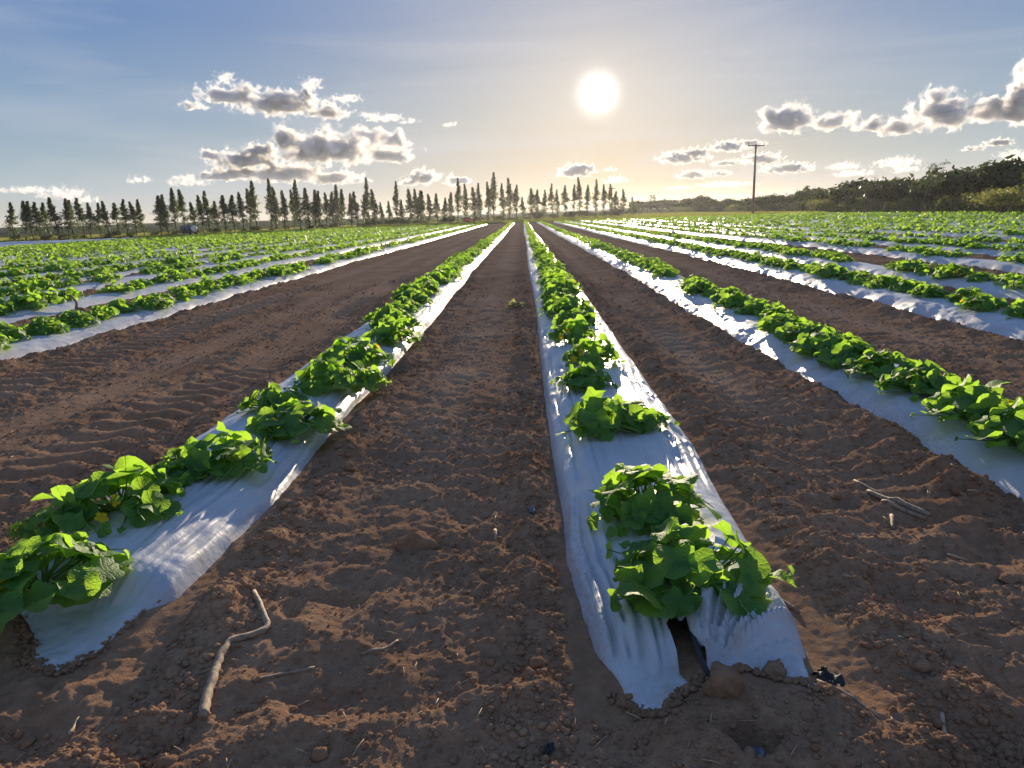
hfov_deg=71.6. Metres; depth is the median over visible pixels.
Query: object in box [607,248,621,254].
melon plant
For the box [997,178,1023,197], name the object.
scrub tree
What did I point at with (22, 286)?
melon plant
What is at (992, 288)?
mulch strip
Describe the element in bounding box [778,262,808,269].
melon plant
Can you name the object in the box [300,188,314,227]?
eucalyptus tree
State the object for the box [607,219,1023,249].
mulch strip
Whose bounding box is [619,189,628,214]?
eucalyptus tree
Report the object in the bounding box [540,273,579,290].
melon plant
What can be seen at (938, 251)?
melon plant
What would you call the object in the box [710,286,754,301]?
melon plant
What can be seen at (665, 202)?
scrub tree
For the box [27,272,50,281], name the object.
melon plant
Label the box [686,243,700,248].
melon plant
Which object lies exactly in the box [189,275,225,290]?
melon plant
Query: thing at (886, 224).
mulch strip
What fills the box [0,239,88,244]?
mulch strip
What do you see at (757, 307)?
melon plant
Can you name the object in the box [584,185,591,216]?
eucalyptus tree
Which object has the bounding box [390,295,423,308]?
melon plant
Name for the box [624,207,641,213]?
dark shrub
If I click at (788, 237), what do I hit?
melon plant
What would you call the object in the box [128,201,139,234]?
eucalyptus tree
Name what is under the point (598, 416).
melon plant
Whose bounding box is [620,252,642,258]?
melon plant
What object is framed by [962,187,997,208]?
olive bush
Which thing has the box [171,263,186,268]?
melon plant
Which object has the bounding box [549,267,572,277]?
melon plant
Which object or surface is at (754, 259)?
melon plant
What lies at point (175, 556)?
mulch strip
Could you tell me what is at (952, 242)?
melon plant
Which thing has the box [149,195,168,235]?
eucalyptus tree
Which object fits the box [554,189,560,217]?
eucalyptus tree
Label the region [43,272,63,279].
melon plant
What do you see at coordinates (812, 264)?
melon plant
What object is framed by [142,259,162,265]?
melon plant
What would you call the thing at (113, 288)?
melon plant
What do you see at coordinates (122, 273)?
mulch strip
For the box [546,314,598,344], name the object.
melon plant
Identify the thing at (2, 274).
melon plant
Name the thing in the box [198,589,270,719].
curved stick
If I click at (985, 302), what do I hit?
melon plant
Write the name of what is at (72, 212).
eucalyptus tree
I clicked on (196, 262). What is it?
melon plant
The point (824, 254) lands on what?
melon plant
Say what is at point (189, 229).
tank trailer
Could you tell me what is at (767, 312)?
melon plant
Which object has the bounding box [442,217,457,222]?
dark shrub
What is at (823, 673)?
plastic scrap
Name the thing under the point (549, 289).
melon plant
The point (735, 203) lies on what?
scrub tree
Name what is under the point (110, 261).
melon plant
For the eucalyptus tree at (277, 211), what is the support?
on the ground at (96, 690)
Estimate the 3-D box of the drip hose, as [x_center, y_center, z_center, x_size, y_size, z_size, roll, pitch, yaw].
[0.495,0.717,1.886,0.046,0.086,0.230,-4,13,-7]
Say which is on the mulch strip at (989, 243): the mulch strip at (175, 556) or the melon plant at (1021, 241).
the melon plant at (1021, 241)
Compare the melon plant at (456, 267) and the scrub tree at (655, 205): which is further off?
the scrub tree at (655, 205)
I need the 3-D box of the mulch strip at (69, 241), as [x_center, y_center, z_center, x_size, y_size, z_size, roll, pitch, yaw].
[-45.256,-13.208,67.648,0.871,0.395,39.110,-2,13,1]
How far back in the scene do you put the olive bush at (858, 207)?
86.33 m
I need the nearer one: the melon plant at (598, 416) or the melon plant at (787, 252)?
the melon plant at (598, 416)
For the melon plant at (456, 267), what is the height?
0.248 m
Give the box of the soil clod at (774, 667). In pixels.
[761,658,786,677]
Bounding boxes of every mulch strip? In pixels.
[0,224,473,323]
[0,224,486,359]
[0,226,446,299]
[0,227,417,282]
[0,229,382,272]
[0,230,361,267]
[0,233,307,261]
[0,234,318,264]
[0,238,116,245]
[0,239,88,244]
[0,243,172,258]
[2,230,411,288]
[2,237,139,245]
[2,238,110,244]
[7,239,83,243]
[21,223,514,673]
[523,224,815,710]
[536,222,1023,501]
[554,221,1023,339]
[567,221,1023,298]
[580,220,1023,273]
[599,220,1023,257]
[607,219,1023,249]
[634,219,1023,239]
[672,217,1021,227]
[683,221,1019,233]
[695,219,1021,229]
[723,218,1022,224]
[732,217,1022,222]
[749,216,1022,221]
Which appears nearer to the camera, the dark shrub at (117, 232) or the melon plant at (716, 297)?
the melon plant at (716, 297)
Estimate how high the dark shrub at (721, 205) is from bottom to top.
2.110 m
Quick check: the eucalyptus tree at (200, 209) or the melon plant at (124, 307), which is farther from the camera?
the eucalyptus tree at (200, 209)
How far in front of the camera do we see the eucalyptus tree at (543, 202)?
136.74 m
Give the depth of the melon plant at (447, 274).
12.21 m
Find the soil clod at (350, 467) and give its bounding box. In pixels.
[343,463,355,471]
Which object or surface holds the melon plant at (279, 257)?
on the mulch strip at (51, 309)
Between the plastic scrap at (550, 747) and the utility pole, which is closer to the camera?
the plastic scrap at (550, 747)
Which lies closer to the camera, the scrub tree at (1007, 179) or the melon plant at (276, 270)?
the melon plant at (276, 270)
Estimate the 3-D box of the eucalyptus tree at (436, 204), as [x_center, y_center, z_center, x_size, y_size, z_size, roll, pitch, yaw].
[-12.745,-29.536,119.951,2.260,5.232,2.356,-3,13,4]
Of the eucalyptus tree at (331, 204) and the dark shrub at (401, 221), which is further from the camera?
the dark shrub at (401, 221)
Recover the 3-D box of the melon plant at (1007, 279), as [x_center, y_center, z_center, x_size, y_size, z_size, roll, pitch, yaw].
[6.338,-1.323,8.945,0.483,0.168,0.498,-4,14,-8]
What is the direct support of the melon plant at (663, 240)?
on the mulch strip at (994, 322)
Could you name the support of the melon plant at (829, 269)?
on the mulch strip at (994, 322)
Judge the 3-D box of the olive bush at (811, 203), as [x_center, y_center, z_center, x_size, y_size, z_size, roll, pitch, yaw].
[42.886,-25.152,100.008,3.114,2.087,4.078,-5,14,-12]
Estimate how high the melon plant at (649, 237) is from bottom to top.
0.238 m
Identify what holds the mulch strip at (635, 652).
on the ground at (96, 690)
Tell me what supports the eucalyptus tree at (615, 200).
on the ground at (96, 690)
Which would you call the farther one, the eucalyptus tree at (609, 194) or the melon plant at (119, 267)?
the eucalyptus tree at (609, 194)
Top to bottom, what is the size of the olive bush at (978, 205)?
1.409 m
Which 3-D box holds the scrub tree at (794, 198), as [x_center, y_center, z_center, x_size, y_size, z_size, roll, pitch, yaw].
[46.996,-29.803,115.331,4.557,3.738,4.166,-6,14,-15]
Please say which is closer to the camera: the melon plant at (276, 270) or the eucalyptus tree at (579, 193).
the melon plant at (276, 270)
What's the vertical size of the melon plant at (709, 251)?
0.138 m
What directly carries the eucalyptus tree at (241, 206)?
on the ground at (96, 690)
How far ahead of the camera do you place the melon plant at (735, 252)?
15.49 m
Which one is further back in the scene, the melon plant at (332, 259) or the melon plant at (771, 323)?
the melon plant at (332, 259)
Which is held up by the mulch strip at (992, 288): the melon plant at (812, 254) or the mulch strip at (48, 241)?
the melon plant at (812, 254)
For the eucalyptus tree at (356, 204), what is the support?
on the ground at (96, 690)
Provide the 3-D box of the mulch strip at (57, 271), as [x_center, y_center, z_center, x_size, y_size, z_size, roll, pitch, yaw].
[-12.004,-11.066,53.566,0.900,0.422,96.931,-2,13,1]
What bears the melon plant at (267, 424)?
on the mulch strip at (175, 556)
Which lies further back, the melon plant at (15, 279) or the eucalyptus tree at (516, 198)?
the eucalyptus tree at (516, 198)
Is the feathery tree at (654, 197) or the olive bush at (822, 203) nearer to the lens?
the olive bush at (822, 203)
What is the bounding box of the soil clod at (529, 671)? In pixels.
[522,667,535,678]
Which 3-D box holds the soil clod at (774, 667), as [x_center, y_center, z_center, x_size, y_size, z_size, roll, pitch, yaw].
[0.664,0.736,1.802,0.068,0.057,0.080,-2,13,1]
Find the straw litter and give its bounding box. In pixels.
[0,294,1023,767]
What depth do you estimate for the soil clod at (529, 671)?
1.85 m
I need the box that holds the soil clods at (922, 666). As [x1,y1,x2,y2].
[0,262,1023,767]
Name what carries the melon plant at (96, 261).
on the mulch strip at (57, 271)
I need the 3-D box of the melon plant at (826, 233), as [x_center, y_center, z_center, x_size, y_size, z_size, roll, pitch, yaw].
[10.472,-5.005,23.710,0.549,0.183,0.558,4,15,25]
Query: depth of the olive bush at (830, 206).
93.18 m
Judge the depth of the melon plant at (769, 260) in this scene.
13.10 m
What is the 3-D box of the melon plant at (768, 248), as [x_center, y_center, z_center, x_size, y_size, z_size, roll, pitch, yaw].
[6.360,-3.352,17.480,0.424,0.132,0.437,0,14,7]
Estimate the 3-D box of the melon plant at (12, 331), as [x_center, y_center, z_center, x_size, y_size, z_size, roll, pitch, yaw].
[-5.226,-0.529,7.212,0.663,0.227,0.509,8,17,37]
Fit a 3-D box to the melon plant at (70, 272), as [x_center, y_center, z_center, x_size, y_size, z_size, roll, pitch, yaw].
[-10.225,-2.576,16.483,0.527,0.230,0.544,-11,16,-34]
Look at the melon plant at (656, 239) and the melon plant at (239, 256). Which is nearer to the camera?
the melon plant at (239, 256)
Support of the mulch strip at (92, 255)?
on the ground at (96, 690)
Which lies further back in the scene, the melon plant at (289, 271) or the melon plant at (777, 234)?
the melon plant at (777, 234)
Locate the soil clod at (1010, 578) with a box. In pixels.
[997,572,1020,583]
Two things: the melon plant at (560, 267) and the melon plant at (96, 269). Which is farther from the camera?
the melon plant at (96, 269)
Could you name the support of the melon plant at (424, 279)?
on the mulch strip at (175, 556)
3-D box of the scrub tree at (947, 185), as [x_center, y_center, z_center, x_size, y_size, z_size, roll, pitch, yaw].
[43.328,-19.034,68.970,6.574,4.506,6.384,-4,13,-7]
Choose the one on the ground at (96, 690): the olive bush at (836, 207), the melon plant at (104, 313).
the olive bush at (836, 207)
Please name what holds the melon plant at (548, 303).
on the mulch strip at (635, 652)
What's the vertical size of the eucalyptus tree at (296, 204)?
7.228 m
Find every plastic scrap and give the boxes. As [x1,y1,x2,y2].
[528,506,535,512]
[541,740,554,755]
[741,745,765,756]
[810,665,847,686]
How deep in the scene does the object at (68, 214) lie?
90.08 m
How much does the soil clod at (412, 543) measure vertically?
0.095 m
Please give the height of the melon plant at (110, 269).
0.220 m
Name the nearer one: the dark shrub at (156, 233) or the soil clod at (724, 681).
the soil clod at (724, 681)
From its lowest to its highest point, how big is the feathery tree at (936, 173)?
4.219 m
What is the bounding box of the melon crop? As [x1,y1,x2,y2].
[0,210,1023,269]
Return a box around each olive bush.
[728,204,738,211]
[804,199,824,209]
[810,199,838,210]
[823,201,835,210]
[831,204,842,210]
[838,203,851,210]
[847,202,862,209]
[854,193,884,209]
[862,201,881,210]
[904,201,924,209]
[923,202,942,208]
[925,196,955,207]
[934,193,970,209]
[961,184,1023,212]
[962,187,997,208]
[970,199,987,207]
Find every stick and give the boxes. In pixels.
[67,716,79,735]
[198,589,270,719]
[251,666,314,680]
[361,639,398,655]
[494,529,497,540]
[782,599,799,613]
[816,679,880,719]
[853,479,884,495]
[866,489,930,516]
[881,499,926,520]
[889,514,894,529]
[939,712,947,734]
[947,554,967,561]
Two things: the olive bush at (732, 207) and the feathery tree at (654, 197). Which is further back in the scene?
the feathery tree at (654, 197)
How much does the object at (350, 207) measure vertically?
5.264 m
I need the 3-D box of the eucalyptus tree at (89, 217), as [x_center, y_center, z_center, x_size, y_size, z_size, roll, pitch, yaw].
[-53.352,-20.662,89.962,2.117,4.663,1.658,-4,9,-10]
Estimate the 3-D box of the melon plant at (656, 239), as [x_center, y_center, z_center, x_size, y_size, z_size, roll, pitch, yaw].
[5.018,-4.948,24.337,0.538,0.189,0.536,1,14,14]
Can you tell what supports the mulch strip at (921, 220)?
on the ground at (96, 690)
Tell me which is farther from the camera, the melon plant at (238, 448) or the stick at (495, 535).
the melon plant at (238, 448)
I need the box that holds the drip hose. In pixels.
[686,619,709,676]
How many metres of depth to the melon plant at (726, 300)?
7.80 m
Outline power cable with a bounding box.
[769,97,1020,141]
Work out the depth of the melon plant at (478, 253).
19.55 m
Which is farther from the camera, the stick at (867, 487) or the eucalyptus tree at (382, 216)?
the eucalyptus tree at (382, 216)
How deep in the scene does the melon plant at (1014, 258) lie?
11.77 m
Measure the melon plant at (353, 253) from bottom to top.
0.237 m
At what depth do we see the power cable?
57.97 m
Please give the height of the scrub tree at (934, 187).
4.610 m
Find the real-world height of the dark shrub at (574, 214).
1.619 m
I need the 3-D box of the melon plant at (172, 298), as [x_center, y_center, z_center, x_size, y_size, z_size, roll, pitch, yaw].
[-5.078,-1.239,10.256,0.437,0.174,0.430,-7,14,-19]
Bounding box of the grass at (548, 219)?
[0,207,1023,241]
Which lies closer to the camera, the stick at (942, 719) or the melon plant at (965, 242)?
the stick at (942, 719)
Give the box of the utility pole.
[748,142,764,213]
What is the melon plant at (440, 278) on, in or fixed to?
on the mulch strip at (175, 556)
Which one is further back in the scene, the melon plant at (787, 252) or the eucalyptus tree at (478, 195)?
the eucalyptus tree at (478, 195)
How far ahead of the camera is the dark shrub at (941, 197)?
68.57 m
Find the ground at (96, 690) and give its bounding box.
[0,202,1023,767]
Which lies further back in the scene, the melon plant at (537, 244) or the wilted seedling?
the melon plant at (537, 244)
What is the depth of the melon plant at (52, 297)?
10.71 m
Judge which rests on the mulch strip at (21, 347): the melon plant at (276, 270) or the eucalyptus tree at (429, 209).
the melon plant at (276, 270)
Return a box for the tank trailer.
[180,225,196,234]
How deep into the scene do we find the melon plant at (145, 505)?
2.64 m
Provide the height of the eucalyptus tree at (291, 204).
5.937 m
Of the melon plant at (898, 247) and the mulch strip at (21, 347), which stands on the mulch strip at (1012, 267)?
the melon plant at (898, 247)
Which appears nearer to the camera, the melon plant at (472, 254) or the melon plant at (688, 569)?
the melon plant at (688, 569)
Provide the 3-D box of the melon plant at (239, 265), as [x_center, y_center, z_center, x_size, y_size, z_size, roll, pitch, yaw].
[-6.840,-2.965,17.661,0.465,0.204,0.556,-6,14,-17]
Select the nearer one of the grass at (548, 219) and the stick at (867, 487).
the stick at (867, 487)
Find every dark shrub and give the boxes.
[9,233,23,239]
[42,234,53,239]
[54,233,69,238]
[108,229,125,235]
[148,230,161,235]
[211,228,223,231]
[250,225,260,230]
[365,217,385,225]
[384,219,394,224]
[395,217,410,223]
[412,219,425,223]
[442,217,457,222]
[491,215,504,219]
[525,208,545,217]
[565,211,577,216]
[576,210,590,215]
[599,210,610,215]
[607,205,625,214]
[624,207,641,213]
[710,204,727,211]
[755,203,770,210]
[768,202,789,210]
[787,200,805,210]
[798,198,823,209]
[931,194,969,208]
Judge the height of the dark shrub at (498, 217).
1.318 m
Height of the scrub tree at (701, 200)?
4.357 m
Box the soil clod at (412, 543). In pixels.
[395,530,438,554]
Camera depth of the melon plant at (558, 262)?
14.68 m
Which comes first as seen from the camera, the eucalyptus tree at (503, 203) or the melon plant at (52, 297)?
the melon plant at (52, 297)
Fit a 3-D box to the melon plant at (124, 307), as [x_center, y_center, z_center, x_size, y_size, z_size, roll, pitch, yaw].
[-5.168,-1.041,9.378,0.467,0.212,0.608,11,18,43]
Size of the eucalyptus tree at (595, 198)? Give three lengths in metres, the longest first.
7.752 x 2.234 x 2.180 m
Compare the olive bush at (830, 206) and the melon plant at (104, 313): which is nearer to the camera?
the melon plant at (104, 313)
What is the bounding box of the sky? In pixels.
[0,0,1023,227]
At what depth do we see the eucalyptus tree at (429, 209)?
117.08 m
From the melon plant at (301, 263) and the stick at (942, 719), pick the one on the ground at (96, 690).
the stick at (942, 719)
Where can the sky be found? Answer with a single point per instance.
(109, 102)
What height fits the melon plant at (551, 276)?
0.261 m
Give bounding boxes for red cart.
[463,218,470,221]
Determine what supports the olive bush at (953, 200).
on the ground at (96, 690)
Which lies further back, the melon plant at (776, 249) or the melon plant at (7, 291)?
the melon plant at (776, 249)
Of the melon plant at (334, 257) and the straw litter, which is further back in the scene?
the melon plant at (334, 257)
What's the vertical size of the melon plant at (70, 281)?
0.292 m
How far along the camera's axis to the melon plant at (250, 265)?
18.19 m
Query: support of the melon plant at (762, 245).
on the mulch strip at (992, 288)
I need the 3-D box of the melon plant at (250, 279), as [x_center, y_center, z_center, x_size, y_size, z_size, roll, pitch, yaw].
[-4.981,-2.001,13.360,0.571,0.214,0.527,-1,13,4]
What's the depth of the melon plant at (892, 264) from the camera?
11.62 m
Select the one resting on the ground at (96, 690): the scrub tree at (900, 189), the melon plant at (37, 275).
the scrub tree at (900, 189)
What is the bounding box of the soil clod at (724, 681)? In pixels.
[701,661,743,697]
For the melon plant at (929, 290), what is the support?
on the mulch strip at (994, 322)
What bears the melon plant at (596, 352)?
on the mulch strip at (635, 652)
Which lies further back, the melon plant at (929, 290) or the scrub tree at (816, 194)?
the scrub tree at (816, 194)
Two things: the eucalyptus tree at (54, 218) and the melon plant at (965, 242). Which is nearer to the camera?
the melon plant at (965, 242)
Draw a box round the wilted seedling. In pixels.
[503,298,523,307]
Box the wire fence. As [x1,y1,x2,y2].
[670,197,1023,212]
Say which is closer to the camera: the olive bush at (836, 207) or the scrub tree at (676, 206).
the olive bush at (836, 207)
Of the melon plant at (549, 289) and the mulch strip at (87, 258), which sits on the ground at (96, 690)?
the mulch strip at (87, 258)
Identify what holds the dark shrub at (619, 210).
on the ground at (96, 690)
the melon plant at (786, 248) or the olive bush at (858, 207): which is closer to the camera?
the melon plant at (786, 248)
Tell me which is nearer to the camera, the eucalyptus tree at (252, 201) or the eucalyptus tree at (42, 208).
the eucalyptus tree at (42, 208)
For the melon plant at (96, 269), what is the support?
on the mulch strip at (122, 273)
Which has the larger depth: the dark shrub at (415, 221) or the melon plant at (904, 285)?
the dark shrub at (415, 221)
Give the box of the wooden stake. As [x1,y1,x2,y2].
[70,295,77,308]
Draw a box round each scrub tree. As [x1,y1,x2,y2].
[628,200,651,213]
[646,198,669,212]
[657,199,682,211]
[666,201,686,211]
[673,197,700,211]
[694,195,717,211]
[706,201,721,211]
[722,197,736,206]
[732,199,743,206]
[737,195,760,210]
[751,195,770,210]
[765,193,785,204]
[771,193,792,210]
[786,189,805,210]
[794,185,825,210]
[803,188,838,209]
[819,189,839,205]
[822,177,870,209]
[839,190,883,209]
[849,176,925,208]
[862,177,900,209]
[885,173,936,208]
[902,178,947,208]
[911,167,977,208]
[916,175,967,207]
[924,165,975,208]
[948,154,1023,207]
[950,164,979,208]
[955,170,1018,207]
[988,169,1023,207]
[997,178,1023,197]
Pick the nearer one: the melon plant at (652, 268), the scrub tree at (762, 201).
the melon plant at (652, 268)
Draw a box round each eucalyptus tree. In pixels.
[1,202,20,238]
[17,200,30,240]
[19,201,37,240]
[24,202,48,239]
[35,202,54,238]
[43,197,65,239]
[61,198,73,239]
[62,199,79,239]
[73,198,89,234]
[83,202,99,238]
[93,202,104,236]
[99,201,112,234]
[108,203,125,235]
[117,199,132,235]
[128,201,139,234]
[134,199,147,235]
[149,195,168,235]
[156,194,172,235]
[167,187,182,233]
[176,189,188,225]
[186,202,200,226]
[195,195,206,232]
[200,191,214,231]
[210,201,223,231]
[217,195,230,231]
[226,195,242,230]
[234,192,247,229]
[245,188,254,230]
[246,181,261,230]
[264,178,278,229]
[270,187,280,227]
[278,190,290,228]
[288,189,298,228]
[290,179,304,228]
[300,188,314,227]
[310,190,322,227]
[315,191,323,225]
[321,192,333,226]
[327,191,337,226]
[329,184,344,226]
[336,189,347,225]
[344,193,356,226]
[351,191,361,225]
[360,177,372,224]
[360,195,368,221]
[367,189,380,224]
[377,202,385,224]
[385,201,393,221]
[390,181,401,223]
[398,200,406,218]
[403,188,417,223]
[412,189,418,219]
[415,191,426,222]
[416,190,425,219]
[424,194,433,222]
[432,193,440,222]
[441,198,448,221]
[444,192,455,221]
[454,177,462,221]
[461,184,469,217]
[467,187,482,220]
[476,183,484,220]
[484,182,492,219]
[485,172,498,219]
[497,183,507,218]
[504,178,514,218]
[512,185,521,218]
[519,197,525,218]
[525,188,537,218]
[534,189,540,218]
[539,190,548,217]
[545,183,556,217]
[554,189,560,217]
[560,185,570,216]
[571,184,577,214]
[575,177,584,216]
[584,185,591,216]
[591,179,599,215]
[599,184,607,215]
[606,183,612,215]
[612,191,620,212]
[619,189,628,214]
[629,197,634,214]
[635,200,640,213]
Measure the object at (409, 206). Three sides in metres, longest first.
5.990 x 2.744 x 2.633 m
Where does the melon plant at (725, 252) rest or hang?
on the mulch strip at (994, 322)
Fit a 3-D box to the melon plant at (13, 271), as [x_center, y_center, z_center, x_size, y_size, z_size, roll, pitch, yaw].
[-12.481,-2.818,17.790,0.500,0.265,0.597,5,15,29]
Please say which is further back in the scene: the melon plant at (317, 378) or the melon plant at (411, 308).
the melon plant at (411, 308)
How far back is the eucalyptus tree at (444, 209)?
119.00 m
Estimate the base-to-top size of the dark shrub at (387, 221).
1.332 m
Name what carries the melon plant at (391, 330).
on the mulch strip at (175, 556)
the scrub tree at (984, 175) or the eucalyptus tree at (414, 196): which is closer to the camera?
the scrub tree at (984, 175)
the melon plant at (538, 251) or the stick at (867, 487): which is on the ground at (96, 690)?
the stick at (867, 487)
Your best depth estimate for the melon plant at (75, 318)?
8.20 m
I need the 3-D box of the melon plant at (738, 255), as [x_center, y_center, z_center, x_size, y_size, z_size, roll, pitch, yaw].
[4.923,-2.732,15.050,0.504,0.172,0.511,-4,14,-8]
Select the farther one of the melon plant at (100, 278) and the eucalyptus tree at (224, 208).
the eucalyptus tree at (224, 208)
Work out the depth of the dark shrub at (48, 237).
89.69 m
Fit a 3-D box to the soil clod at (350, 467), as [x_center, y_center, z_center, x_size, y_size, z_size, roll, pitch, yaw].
[-0.784,0.406,3.453,0.066,0.047,0.080,-2,13,1]
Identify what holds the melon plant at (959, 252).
on the mulch strip at (1012, 267)
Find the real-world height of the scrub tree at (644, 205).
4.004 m
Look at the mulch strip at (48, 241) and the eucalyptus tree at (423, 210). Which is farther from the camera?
the eucalyptus tree at (423, 210)
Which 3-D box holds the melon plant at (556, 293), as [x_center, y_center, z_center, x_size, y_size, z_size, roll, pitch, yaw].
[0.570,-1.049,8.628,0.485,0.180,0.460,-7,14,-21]
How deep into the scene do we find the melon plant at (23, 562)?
2.12 m
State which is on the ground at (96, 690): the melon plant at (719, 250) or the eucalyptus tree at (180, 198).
the eucalyptus tree at (180, 198)
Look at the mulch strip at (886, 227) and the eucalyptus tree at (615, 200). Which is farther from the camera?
the eucalyptus tree at (615, 200)
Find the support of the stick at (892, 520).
on the ground at (96, 690)
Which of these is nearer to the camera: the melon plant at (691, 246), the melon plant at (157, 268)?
the melon plant at (157, 268)
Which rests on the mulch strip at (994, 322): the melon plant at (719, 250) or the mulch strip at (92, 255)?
the melon plant at (719, 250)
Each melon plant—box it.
[0,271,11,277]
[0,277,17,286]
[0,284,19,295]
[0,298,20,315]
[0,321,32,343]
[0,334,17,349]
[0,530,134,633]
[4,267,28,276]
[4,509,59,542]
[5,276,27,284]
[8,262,27,267]
[8,288,48,309]
[9,279,42,294]
[16,267,34,273]
[19,315,69,335]
[25,265,46,272]
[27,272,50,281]
[28,278,59,290]
[28,286,68,303]
[29,259,46,266]
[31,455,185,537]
[42,262,63,271]
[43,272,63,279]
[48,275,79,288]
[52,310,100,328]
[56,261,77,269]
[58,286,90,300]
[61,268,84,276]
[62,276,86,283]
[72,259,93,266]
[74,266,95,275]
[85,304,120,320]
[86,265,110,274]
[86,270,117,282]
[87,257,106,264]
[93,269,122,280]
[96,280,134,293]
[98,297,146,313]
[101,258,116,264]
[101,265,118,272]
[110,263,127,270]
[118,262,137,269]
[120,280,148,288]
[131,292,172,310]
[136,267,159,274]
[138,278,154,285]
[139,456,203,494]
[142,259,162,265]
[147,263,170,271]
[150,272,174,282]
[157,292,177,303]
[157,421,277,480]
[160,264,176,270]
[161,256,179,263]
[163,268,186,280]
[166,285,196,300]
[167,255,187,262]
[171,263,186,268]
[171,268,198,277]
[175,261,197,267]
[176,255,192,260]
[184,283,208,295]
[186,257,202,265]
[187,268,205,275]
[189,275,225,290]
[190,267,215,274]
[210,256,230,262]
[210,265,228,272]
[214,279,232,287]
[216,261,238,270]
[222,273,250,285]
[227,261,246,268]
[230,252,245,259]
[236,260,253,266]
[236,382,307,414]
[240,270,266,279]
[241,272,262,282]
[243,259,259,265]
[245,397,351,444]
[252,268,271,277]
[261,265,286,276]
[265,264,296,274]
[274,253,287,260]
[278,253,292,259]
[280,264,302,272]
[286,262,306,270]
[289,357,373,396]
[298,260,310,268]
[309,257,335,264]
[310,336,395,369]
[315,256,334,262]
[322,254,338,259]
[334,252,346,259]
[342,251,356,256]
[350,247,366,254]
[353,365,391,389]
[358,316,425,344]
[359,302,415,323]
[365,309,425,329]
[389,282,432,299]
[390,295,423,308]
[391,300,422,313]
[392,287,433,304]
[412,277,439,295]
[419,276,438,286]
[424,270,451,281]
[427,264,454,273]
[427,271,449,284]
[436,265,462,280]
[438,262,460,269]
[441,256,466,266]
[443,261,463,271]
[454,251,469,256]
[455,256,471,263]
[465,251,477,256]
[466,250,480,255]
[473,242,488,249]
[528,241,543,247]
[532,243,547,248]
[532,248,553,256]
[534,255,549,262]
[534,265,554,278]
[535,270,567,285]
[536,252,558,259]
[536,258,556,266]
[536,283,574,300]
[537,262,555,269]
[538,296,562,311]
[539,270,569,285]
[539,291,572,304]
[539,294,595,317]
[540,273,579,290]
[540,277,582,295]
[542,264,564,270]
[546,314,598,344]
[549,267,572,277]
[550,362,618,393]
[551,258,564,265]
[552,307,602,325]
[555,387,646,441]
[561,333,626,368]
[587,463,721,546]
[599,246,615,250]
[605,517,796,618]
[606,247,623,252]
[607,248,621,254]
[614,252,627,259]
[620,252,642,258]
[620,407,680,433]
[621,255,638,261]
[623,254,653,262]
[631,258,649,265]
[636,257,659,266]
[643,261,671,269]
[644,235,655,240]
[646,263,672,272]
[650,237,662,241]
[650,264,680,273]
[651,267,678,277]
[658,238,671,242]
[664,238,682,244]
[674,274,710,284]
[676,241,690,246]
[677,276,714,288]
[682,279,716,293]
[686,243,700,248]
[687,243,708,250]
[701,246,714,251]
[701,285,725,296]
[704,236,713,241]
[704,249,717,253]
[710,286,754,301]
[711,291,753,308]
[712,247,729,254]
[712,249,734,256]
[724,239,736,244]
[726,250,748,256]
[730,251,752,258]
[732,240,749,246]
[733,298,788,316]
[739,251,757,258]
[745,253,766,261]
[746,241,765,247]
[754,313,805,332]
[756,242,776,248]
[757,305,799,319]
[758,256,782,265]
[760,255,780,263]
[761,245,775,250]
[767,232,782,239]
[767,243,791,251]
[770,258,795,267]
[773,320,841,343]
[774,246,789,252]
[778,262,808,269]
[780,245,803,254]
[783,234,797,240]
[788,328,862,355]
[790,234,808,240]
[791,249,813,255]
[799,262,819,271]
[805,262,826,273]
[806,249,827,256]
[810,262,847,277]
[813,338,895,368]
[815,250,840,257]
[817,231,830,236]
[824,236,840,243]
[824,252,847,258]
[830,255,854,261]
[831,237,848,244]
[833,269,872,281]
[839,239,857,245]
[840,348,917,379]
[845,272,877,284]
[848,238,876,246]
[862,273,901,288]
[865,234,885,239]
[874,359,971,402]
[879,234,894,240]
[882,260,911,268]
[884,244,904,250]
[886,279,925,292]
[891,235,908,242]
[893,257,928,271]
[901,245,917,251]
[903,237,923,243]
[907,245,934,252]
[907,284,954,297]
[910,374,1023,427]
[912,262,946,275]
[919,237,936,243]
[920,246,951,255]
[927,262,976,278]
[931,238,949,244]
[942,237,965,245]
[943,248,974,257]
[944,286,980,302]
[954,292,1008,311]
[954,397,1023,453]
[955,239,976,245]
[961,271,1003,281]
[962,234,977,239]
[963,242,988,248]
[968,233,989,240]
[980,235,1005,242]
[986,244,1005,249]
[993,272,1023,286]
[996,252,1023,261]
[998,241,1023,251]
[1001,228,1022,235]
[1001,297,1023,317]
[1003,277,1023,289]
[1006,252,1023,263]
[1014,237,1023,243]
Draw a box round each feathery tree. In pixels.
[649,195,656,203]
[863,175,881,213]
[913,161,950,212]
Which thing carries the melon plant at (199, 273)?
on the mulch strip at (51, 309)
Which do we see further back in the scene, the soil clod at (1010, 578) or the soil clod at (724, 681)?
the soil clod at (1010, 578)
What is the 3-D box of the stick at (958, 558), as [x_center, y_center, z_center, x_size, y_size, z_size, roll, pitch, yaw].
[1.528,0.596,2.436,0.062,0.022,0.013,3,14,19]

